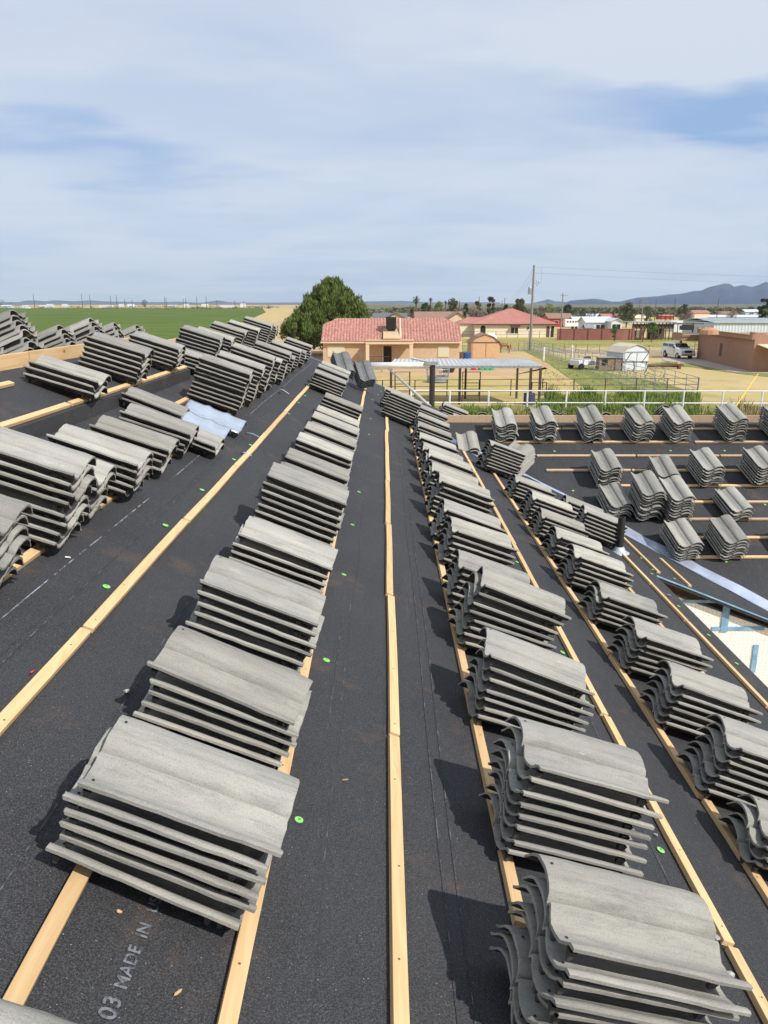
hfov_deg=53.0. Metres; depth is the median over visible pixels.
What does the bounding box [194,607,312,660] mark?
roof tile
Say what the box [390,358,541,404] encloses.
shade shelter
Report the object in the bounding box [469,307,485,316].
bare tree
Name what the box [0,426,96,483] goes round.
roof tile
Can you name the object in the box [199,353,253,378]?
roof tile
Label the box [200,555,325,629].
roof tile
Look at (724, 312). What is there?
house
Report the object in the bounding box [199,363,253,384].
roof tile
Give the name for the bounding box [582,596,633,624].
roof tile
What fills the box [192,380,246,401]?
roof tile
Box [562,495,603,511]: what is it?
roof tile
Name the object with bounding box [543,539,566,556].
roof tile
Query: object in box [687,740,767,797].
roof tile
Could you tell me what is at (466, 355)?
barrel
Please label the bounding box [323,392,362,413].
roof tile
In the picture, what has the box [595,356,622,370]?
hutch
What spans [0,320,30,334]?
roof tile
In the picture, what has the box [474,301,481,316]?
tree
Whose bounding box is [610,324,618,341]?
young tree
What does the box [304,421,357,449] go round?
roof tile
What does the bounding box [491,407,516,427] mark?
roof tile
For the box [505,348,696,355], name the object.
dirt road
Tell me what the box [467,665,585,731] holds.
roof tile
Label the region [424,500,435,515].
roof tile
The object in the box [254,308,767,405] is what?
ground
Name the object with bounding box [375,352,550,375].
dirt lot
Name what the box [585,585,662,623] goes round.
roof tile
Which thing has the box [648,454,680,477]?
roof tile
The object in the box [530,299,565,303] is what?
mountains
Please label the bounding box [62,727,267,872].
roof tile
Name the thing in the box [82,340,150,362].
roof tile
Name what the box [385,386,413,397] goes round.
roof tile
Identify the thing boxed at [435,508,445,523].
roof tile
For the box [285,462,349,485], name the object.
roof tile
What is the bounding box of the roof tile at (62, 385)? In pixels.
[23,373,107,400]
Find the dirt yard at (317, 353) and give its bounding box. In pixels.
[280,320,378,373]
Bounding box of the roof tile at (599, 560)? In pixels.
[565,543,633,576]
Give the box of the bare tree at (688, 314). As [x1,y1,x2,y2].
[677,309,693,319]
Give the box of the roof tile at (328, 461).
[299,450,351,471]
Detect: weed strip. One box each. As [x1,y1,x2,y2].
[435,406,762,414]
[524,349,690,399]
[601,361,767,376]
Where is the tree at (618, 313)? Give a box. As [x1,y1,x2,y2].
[612,308,620,317]
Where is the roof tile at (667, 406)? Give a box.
[652,405,669,414]
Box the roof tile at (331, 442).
[304,431,356,452]
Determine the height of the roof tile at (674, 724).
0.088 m
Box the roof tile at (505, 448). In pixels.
[485,439,526,457]
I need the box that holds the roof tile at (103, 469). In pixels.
[88,459,116,487]
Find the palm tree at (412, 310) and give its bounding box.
[410,307,415,318]
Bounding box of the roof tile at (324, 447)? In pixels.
[295,432,353,463]
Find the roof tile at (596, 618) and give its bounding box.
[577,600,621,628]
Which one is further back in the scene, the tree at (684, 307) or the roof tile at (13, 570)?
the tree at (684, 307)
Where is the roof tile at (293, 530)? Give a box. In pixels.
[253,514,331,546]
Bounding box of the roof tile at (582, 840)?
[488,770,646,864]
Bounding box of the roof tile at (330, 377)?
[314,369,346,386]
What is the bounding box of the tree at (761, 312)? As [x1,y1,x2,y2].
[757,298,767,317]
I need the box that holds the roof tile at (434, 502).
[427,490,439,505]
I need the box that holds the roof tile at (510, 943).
[491,932,529,1023]
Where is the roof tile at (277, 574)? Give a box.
[229,555,327,593]
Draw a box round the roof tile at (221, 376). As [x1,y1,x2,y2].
[195,366,246,388]
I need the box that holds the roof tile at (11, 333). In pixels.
[0,324,34,340]
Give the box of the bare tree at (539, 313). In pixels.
[537,306,543,316]
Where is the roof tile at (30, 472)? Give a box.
[0,457,94,492]
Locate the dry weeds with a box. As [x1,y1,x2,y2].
[462,395,767,414]
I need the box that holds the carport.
[674,323,703,331]
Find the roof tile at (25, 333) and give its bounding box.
[0,329,36,346]
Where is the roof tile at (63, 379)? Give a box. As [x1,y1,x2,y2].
[23,365,107,392]
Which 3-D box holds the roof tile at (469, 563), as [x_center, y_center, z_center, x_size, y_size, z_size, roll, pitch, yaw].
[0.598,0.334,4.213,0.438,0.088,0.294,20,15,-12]
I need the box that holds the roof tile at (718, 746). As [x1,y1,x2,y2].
[697,726,767,779]
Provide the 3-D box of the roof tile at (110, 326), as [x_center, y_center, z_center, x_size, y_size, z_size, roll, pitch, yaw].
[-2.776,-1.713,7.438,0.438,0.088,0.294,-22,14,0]
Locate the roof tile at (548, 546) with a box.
[541,542,563,559]
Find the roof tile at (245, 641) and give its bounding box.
[185,599,303,669]
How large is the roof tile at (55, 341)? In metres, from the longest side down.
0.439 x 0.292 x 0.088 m
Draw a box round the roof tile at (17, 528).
[0,523,28,556]
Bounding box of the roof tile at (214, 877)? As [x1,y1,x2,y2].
[59,816,259,901]
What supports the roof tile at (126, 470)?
on the roof tile at (131, 480)
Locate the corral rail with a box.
[377,378,698,396]
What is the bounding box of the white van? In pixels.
[662,342,694,358]
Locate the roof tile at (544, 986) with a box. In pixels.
[507,901,711,1023]
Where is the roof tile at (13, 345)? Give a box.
[0,337,37,353]
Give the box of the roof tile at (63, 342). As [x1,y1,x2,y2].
[46,338,76,348]
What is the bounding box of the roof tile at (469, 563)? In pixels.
[452,549,529,583]
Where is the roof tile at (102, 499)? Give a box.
[78,495,106,522]
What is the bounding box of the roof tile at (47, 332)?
[31,325,69,340]
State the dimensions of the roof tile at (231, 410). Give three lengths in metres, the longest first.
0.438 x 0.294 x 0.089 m
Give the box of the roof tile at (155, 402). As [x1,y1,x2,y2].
[121,386,189,418]
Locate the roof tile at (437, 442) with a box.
[416,432,458,453]
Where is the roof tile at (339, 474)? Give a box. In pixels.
[284,448,349,483]
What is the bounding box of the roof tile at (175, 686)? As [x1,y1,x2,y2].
[150,671,311,738]
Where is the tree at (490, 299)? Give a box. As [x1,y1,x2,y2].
[487,296,495,313]
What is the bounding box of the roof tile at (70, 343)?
[65,341,82,345]
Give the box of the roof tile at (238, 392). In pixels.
[194,374,248,396]
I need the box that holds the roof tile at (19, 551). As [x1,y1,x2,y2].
[16,547,22,555]
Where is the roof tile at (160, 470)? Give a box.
[147,457,171,476]
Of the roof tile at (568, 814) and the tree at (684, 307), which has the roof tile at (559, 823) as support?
the roof tile at (568, 814)
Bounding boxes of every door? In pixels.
[382,346,390,361]
[392,346,398,360]
[472,343,484,357]
[486,343,498,357]
[624,353,635,369]
[636,353,647,369]
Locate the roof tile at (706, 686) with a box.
[656,660,762,715]
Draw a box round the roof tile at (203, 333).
[180,325,224,342]
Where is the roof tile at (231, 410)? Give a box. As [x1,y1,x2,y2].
[187,393,241,414]
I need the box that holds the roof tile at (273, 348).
[254,340,291,357]
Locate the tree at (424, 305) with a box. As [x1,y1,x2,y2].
[421,302,429,311]
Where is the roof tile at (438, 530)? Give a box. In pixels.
[432,518,441,533]
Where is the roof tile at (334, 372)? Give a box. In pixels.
[317,363,348,379]
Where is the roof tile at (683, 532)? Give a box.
[664,518,704,547]
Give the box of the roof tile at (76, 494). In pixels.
[0,468,96,504]
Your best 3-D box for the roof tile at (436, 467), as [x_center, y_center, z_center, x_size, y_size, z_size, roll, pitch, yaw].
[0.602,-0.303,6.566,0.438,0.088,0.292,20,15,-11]
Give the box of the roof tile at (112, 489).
[108,480,143,499]
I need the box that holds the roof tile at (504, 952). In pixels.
[489,946,513,1023]
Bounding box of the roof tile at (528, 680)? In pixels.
[478,638,594,708]
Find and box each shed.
[1,305,13,307]
[99,304,112,306]
[220,304,234,306]
[466,332,499,357]
[581,324,594,328]
[605,342,650,370]
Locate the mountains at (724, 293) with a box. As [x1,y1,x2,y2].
[563,282,767,303]
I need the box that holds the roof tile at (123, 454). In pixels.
[46,424,152,472]
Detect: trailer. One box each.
[563,319,578,328]
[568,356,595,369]
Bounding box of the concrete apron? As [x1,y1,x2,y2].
[663,357,767,372]
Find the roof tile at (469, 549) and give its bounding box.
[440,528,514,565]
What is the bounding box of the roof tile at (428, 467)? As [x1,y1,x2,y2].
[425,465,437,479]
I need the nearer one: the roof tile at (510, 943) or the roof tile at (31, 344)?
the roof tile at (510, 943)
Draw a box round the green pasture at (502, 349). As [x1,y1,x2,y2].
[463,345,567,351]
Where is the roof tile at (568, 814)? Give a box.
[490,749,650,840]
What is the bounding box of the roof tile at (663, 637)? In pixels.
[622,616,713,661]
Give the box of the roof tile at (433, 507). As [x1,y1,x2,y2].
[426,495,437,509]
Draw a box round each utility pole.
[528,265,541,349]
[560,293,568,328]
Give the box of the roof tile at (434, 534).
[428,521,441,539]
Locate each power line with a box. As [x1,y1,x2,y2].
[547,273,767,283]
[549,267,767,276]
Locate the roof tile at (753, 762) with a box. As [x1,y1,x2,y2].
[706,722,767,771]
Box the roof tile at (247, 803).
[77,715,299,858]
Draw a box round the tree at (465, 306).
[463,303,468,316]
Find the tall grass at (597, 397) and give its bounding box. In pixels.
[457,383,754,414]
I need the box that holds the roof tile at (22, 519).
[0,513,28,544]
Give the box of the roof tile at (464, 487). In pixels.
[435,471,494,502]
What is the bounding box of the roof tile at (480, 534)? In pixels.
[444,516,518,553]
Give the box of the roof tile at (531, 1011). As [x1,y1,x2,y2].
[496,924,595,1023]
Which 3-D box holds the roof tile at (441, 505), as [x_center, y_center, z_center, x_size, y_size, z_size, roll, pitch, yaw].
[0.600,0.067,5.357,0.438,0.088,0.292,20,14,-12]
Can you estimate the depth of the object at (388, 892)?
2.62 m
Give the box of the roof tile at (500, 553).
[442,521,515,559]
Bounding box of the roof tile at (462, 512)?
[439,498,505,532]
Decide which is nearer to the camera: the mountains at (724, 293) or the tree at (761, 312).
the tree at (761, 312)
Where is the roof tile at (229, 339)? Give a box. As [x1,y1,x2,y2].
[198,326,235,342]
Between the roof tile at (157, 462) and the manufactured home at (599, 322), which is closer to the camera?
the roof tile at (157, 462)
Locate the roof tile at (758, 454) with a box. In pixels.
[742,445,767,469]
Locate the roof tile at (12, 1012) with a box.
[0,998,76,1023]
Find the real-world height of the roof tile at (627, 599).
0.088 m
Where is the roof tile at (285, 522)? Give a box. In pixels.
[254,507,334,543]
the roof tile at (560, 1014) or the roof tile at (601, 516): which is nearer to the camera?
the roof tile at (560, 1014)
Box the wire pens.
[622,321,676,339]
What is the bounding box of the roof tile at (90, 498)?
[83,482,107,501]
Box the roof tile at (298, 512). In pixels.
[261,496,344,531]
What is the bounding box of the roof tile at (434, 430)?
[416,421,453,439]
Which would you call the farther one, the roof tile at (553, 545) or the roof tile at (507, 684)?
the roof tile at (553, 545)
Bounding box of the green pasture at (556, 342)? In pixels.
[463,337,697,346]
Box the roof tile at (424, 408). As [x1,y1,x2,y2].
[419,404,447,421]
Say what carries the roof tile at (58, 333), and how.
on the roof tile at (55, 341)
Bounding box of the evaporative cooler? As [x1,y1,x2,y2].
[386,317,395,331]
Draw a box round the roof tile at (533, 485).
[510,474,555,496]
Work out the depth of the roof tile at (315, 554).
3.46 m
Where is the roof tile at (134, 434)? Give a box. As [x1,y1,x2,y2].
[89,415,179,457]
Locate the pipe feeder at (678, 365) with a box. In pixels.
[648,361,683,368]
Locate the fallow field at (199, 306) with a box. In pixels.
[0,305,409,326]
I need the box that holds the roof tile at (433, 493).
[427,485,480,511]
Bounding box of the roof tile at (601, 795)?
[501,726,662,819]
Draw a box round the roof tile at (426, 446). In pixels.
[421,442,462,460]
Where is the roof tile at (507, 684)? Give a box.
[476,648,592,717]
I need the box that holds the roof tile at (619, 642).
[612,639,660,670]
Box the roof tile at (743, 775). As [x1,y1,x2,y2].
[695,734,767,787]
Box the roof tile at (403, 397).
[389,390,421,406]
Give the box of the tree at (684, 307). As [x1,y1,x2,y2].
[678,304,688,319]
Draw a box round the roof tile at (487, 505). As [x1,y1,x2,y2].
[436,478,494,509]
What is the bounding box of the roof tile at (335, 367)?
[321,361,350,375]
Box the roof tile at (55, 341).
[44,333,75,348]
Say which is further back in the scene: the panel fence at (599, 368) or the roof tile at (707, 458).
the panel fence at (599, 368)
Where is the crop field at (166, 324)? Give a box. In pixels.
[0,308,264,339]
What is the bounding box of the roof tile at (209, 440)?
[194,428,224,450]
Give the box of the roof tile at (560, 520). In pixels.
[535,507,590,534]
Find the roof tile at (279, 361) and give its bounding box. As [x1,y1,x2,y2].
[275,357,282,365]
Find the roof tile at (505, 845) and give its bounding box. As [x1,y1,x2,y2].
[479,792,611,870]
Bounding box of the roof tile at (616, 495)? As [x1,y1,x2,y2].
[599,482,634,508]
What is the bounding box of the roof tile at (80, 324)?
[65,318,98,330]
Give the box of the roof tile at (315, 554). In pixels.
[238,516,337,574]
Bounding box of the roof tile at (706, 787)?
[676,753,755,806]
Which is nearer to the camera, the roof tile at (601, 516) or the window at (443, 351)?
the roof tile at (601, 516)
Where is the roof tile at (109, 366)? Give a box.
[79,355,147,377]
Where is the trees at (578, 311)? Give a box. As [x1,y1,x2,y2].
[0,305,767,316]
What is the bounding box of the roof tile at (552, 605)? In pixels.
[477,566,571,621]
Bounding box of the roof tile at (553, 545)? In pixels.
[543,533,568,551]
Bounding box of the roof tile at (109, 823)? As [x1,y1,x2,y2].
[64,805,271,885]
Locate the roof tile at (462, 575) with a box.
[452,556,473,581]
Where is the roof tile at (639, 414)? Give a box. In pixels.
[624,404,655,425]
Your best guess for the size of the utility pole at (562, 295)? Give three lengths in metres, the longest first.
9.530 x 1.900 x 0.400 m
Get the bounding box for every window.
[327,346,344,356]
[438,346,448,356]
[510,325,518,333]
[719,343,722,355]
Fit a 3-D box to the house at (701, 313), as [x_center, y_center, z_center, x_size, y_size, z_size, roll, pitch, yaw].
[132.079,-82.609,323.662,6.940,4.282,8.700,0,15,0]
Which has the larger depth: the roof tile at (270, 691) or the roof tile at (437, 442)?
the roof tile at (437, 442)
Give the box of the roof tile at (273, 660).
[187,626,300,673]
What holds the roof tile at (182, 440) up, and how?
on the roof tile at (182, 446)
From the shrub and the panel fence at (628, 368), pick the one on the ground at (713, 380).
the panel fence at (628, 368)
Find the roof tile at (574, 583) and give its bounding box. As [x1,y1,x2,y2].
[556,567,588,590]
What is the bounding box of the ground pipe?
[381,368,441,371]
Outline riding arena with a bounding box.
[376,367,613,405]
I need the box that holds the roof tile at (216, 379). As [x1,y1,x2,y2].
[195,370,249,390]
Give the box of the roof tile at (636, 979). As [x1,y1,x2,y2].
[521,875,750,1016]
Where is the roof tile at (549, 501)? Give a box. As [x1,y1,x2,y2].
[526,490,577,514]
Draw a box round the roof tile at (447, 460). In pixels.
[426,448,473,473]
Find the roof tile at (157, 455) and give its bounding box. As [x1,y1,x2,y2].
[87,429,176,462]
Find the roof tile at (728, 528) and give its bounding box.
[708,514,750,544]
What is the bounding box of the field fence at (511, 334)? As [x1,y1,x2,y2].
[462,330,635,337]
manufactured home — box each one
[577,317,610,328]
[605,318,621,328]
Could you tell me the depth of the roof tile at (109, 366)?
5.66 m
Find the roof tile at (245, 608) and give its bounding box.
[197,588,321,639]
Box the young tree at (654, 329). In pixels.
[646,322,658,341]
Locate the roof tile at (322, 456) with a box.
[294,444,352,468]
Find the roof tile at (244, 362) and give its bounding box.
[217,350,265,372]
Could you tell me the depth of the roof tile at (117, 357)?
5.65 m
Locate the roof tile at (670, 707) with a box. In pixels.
[646,680,713,723]
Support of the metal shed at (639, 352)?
on the ground at (713, 380)
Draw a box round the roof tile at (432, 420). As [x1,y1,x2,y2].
[417,412,449,429]
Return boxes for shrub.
[291,323,298,339]
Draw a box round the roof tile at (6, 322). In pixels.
[0,315,28,327]
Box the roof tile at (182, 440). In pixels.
[119,416,197,446]
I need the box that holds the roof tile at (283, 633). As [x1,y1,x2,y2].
[197,599,324,650]
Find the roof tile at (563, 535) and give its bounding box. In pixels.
[548,526,609,554]
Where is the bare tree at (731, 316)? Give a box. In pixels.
[726,309,736,317]
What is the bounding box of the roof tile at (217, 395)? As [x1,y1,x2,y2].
[191,385,245,405]
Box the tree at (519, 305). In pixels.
[512,298,526,312]
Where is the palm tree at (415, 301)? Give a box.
[412,296,419,311]
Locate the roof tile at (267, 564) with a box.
[231,548,325,588]
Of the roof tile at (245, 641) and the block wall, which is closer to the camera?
the roof tile at (245, 641)
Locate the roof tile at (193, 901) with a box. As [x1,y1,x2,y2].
[45,828,244,930]
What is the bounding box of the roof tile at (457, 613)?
[448,608,485,641]
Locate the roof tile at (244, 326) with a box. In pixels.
[228,320,260,332]
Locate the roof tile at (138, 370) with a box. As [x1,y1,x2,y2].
[82,351,150,375]
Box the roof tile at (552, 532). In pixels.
[547,529,569,545]
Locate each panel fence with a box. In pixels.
[524,341,666,397]
[533,340,699,389]
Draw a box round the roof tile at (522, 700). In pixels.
[469,657,588,724]
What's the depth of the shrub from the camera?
102.08 m
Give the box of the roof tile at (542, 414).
[529,405,556,425]
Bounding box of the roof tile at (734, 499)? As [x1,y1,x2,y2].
[715,486,754,512]
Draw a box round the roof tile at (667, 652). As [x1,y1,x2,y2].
[621,623,712,670]
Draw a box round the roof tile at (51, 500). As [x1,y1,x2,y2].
[0,478,91,512]
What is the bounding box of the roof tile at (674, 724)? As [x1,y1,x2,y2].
[639,694,708,735]
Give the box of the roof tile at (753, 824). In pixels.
[726,801,767,856]
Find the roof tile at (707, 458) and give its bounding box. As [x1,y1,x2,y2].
[689,447,725,471]
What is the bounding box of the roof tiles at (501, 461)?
[74,316,767,560]
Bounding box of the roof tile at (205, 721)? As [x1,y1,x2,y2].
[141,685,289,758]
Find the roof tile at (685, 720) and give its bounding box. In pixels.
[642,687,706,728]
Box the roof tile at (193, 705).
[148,688,308,748]
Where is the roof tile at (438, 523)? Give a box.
[433,512,445,529]
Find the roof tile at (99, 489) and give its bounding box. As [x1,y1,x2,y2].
[86,471,115,497]
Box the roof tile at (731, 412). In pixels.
[715,402,748,422]
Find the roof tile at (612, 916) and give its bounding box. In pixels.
[524,853,752,990]
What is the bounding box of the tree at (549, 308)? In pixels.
[547,304,555,312]
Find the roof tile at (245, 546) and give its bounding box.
[232,524,327,581]
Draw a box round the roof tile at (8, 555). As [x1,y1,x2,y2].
[0,534,30,570]
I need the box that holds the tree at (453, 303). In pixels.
[448,298,457,311]
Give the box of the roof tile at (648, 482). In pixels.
[631,470,666,496]
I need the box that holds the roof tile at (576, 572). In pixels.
[560,558,627,590]
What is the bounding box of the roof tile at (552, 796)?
[493,738,654,829]
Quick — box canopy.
[371,357,437,406]
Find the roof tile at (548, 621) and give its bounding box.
[469,572,563,628]
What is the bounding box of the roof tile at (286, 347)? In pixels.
[270,340,302,354]
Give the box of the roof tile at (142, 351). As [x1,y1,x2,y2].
[86,332,153,360]
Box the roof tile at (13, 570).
[0,566,18,584]
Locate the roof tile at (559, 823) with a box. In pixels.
[488,760,647,851]
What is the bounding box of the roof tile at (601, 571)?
[565,549,633,582]
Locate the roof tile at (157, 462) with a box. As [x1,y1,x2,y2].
[152,456,170,467]
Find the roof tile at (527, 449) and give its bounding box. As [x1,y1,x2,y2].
[508,440,534,460]
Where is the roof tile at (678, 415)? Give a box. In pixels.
[662,405,694,425]
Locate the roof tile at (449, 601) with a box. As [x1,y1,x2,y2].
[441,582,459,607]
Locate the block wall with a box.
[557,327,643,339]
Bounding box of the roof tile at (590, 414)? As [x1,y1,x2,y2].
[576,405,605,425]
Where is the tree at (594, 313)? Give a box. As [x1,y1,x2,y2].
[587,310,595,316]
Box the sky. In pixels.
[0,0,767,302]
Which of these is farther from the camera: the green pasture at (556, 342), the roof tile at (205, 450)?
the green pasture at (556, 342)
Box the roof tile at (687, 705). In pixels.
[649,674,751,725]
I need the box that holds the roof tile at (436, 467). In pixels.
[429,461,480,486]
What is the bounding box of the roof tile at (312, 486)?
[266,462,348,509]
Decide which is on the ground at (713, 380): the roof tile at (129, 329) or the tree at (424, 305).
the tree at (424, 305)
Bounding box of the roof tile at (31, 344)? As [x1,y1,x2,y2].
[6,341,44,353]
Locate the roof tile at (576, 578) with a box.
[558,562,590,584]
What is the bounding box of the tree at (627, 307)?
[615,301,636,327]
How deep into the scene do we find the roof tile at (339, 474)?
5.09 m
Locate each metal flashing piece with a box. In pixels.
[182,411,231,438]
[185,399,246,433]
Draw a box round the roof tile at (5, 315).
[0,309,25,321]
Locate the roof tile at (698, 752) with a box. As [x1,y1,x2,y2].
[684,746,767,799]
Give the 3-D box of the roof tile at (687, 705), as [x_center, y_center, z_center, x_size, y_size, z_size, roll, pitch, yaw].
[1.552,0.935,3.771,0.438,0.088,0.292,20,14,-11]
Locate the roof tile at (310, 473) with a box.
[281,462,347,488]
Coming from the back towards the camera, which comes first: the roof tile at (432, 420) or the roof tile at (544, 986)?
the roof tile at (432, 420)
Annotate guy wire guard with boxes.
[736,374,757,405]
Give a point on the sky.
(246, 151)
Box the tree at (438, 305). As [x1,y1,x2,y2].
[432,300,444,311]
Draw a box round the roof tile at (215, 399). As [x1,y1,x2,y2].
[189,389,244,410]
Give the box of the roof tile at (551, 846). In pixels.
[485,784,643,876]
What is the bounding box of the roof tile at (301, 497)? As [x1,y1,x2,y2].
[262,479,343,516]
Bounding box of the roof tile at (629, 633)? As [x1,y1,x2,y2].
[616,627,706,671]
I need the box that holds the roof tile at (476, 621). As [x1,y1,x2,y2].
[459,596,556,648]
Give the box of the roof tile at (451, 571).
[446,568,463,592]
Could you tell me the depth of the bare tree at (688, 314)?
231.96 m
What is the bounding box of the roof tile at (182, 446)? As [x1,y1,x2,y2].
[177,437,193,449]
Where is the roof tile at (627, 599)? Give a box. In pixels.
[590,580,667,618]
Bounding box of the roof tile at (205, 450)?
[192,443,224,457]
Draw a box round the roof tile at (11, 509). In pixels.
[0,494,32,535]
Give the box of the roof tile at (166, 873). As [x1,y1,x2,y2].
[59,830,272,912]
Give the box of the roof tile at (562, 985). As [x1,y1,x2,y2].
[513,884,739,1020]
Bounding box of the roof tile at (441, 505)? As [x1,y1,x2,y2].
[438,503,452,519]
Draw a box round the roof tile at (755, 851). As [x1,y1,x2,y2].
[727,812,767,868]
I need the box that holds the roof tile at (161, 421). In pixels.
[119,403,198,438]
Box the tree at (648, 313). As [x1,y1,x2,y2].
[642,305,651,323]
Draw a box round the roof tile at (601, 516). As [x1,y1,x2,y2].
[580,505,627,529]
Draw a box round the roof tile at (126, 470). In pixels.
[56,443,152,478]
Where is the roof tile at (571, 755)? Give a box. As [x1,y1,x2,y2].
[505,716,668,807]
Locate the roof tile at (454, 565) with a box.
[449,562,473,586]
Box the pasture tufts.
[464,339,697,394]
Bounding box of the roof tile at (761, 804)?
[737,794,767,840]
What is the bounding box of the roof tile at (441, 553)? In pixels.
[432,543,451,564]
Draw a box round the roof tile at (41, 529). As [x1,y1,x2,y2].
[18,513,83,542]
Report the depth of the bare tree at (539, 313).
280.51 m
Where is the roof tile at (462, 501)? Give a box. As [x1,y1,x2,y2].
[433,482,491,513]
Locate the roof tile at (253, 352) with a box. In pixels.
[231,342,275,362]
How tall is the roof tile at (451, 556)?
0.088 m
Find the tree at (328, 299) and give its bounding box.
[278,275,370,350]
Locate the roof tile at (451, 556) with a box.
[439,539,455,559]
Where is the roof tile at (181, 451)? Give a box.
[171,442,192,456]
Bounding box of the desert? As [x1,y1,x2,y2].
[0,303,764,316]
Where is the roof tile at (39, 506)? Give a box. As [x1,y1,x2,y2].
[0,488,88,522]
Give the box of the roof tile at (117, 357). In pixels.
[83,345,151,368]
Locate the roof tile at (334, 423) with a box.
[311,411,359,437]
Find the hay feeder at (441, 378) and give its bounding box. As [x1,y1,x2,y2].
[426,368,449,381]
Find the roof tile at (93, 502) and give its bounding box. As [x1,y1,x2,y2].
[89,487,107,509]
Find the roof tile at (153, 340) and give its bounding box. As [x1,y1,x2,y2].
[129,331,185,352]
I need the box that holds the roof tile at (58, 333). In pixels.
[38,329,73,343]
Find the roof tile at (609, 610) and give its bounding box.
[584,591,647,621]
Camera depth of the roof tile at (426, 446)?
7.68 m
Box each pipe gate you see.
[394,372,409,394]
[461,372,480,401]
[531,382,546,399]
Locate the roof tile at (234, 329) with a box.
[211,321,248,335]
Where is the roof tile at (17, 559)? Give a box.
[0,555,24,583]
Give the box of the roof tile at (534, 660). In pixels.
[479,626,594,697]
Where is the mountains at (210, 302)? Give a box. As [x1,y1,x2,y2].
[0,300,499,303]
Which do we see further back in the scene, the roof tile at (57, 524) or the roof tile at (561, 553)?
the roof tile at (561, 553)
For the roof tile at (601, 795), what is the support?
on the roof tile at (552, 796)
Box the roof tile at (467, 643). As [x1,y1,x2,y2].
[447,617,484,650]
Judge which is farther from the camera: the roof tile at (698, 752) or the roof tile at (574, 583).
the roof tile at (574, 583)
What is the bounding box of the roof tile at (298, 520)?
[258,501,337,537]
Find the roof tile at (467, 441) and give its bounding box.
[455,431,480,451]
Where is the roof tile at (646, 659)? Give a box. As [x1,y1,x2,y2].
[612,634,669,669]
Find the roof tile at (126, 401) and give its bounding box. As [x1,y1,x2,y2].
[122,397,170,415]
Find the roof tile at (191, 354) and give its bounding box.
[185,349,202,360]
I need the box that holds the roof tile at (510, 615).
[462,581,557,635]
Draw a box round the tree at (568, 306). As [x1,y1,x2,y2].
[563,304,572,313]
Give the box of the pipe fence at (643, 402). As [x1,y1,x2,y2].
[410,390,767,410]
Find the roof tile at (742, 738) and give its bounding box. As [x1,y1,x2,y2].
[706,714,767,762]
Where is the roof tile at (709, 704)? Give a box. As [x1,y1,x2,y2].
[654,668,760,723]
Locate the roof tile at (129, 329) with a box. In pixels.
[121,325,142,334]
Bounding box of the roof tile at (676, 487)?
[659,475,696,501]
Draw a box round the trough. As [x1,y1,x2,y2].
[442,368,454,372]
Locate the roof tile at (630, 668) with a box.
[607,644,657,676]
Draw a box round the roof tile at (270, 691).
[147,625,312,727]
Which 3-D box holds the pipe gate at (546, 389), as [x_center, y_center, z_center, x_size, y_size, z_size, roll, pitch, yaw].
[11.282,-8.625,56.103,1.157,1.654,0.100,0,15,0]
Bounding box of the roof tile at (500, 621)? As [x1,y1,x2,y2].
[458,588,553,641]
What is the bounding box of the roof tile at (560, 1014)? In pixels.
[508,910,636,1023]
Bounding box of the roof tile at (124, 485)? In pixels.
[108,473,149,493]
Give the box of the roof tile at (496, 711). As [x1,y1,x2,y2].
[464,674,561,727]
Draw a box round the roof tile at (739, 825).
[718,816,767,871]
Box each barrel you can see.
[463,352,470,358]
[523,393,534,404]
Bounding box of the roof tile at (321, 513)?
[261,488,343,523]
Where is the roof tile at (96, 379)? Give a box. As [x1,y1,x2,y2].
[27,355,111,389]
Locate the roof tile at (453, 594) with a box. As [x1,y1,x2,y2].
[442,574,463,600]
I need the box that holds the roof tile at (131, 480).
[115,465,152,486]
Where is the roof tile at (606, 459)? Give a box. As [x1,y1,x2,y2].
[591,448,623,472]
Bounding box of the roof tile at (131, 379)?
[78,360,146,384]
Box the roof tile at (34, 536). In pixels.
[26,522,81,552]
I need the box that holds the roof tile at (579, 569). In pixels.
[564,554,631,587]
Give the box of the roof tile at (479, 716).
[458,680,520,728]
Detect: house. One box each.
[321,318,461,362]
[373,313,407,317]
[384,312,406,318]
[414,312,462,318]
[445,312,465,321]
[454,308,558,336]
[597,314,618,317]
[634,315,645,320]
[655,315,673,318]
[672,327,767,371]
[687,310,710,318]
[713,311,738,314]
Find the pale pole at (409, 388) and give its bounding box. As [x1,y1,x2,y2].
[388,368,430,405]
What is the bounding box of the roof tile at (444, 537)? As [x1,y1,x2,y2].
[438,533,497,562]
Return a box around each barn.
[540,313,572,326]
[666,321,682,331]
[680,318,767,334]
[709,315,757,317]
[738,309,760,314]
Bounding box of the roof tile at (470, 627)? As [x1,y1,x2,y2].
[453,603,550,650]
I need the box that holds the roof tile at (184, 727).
[132,671,281,767]
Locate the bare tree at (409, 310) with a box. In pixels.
[406,306,417,317]
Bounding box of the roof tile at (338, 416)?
[316,405,359,427]
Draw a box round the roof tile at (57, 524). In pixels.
[21,502,89,533]
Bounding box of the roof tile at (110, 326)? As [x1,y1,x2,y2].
[102,322,119,331]

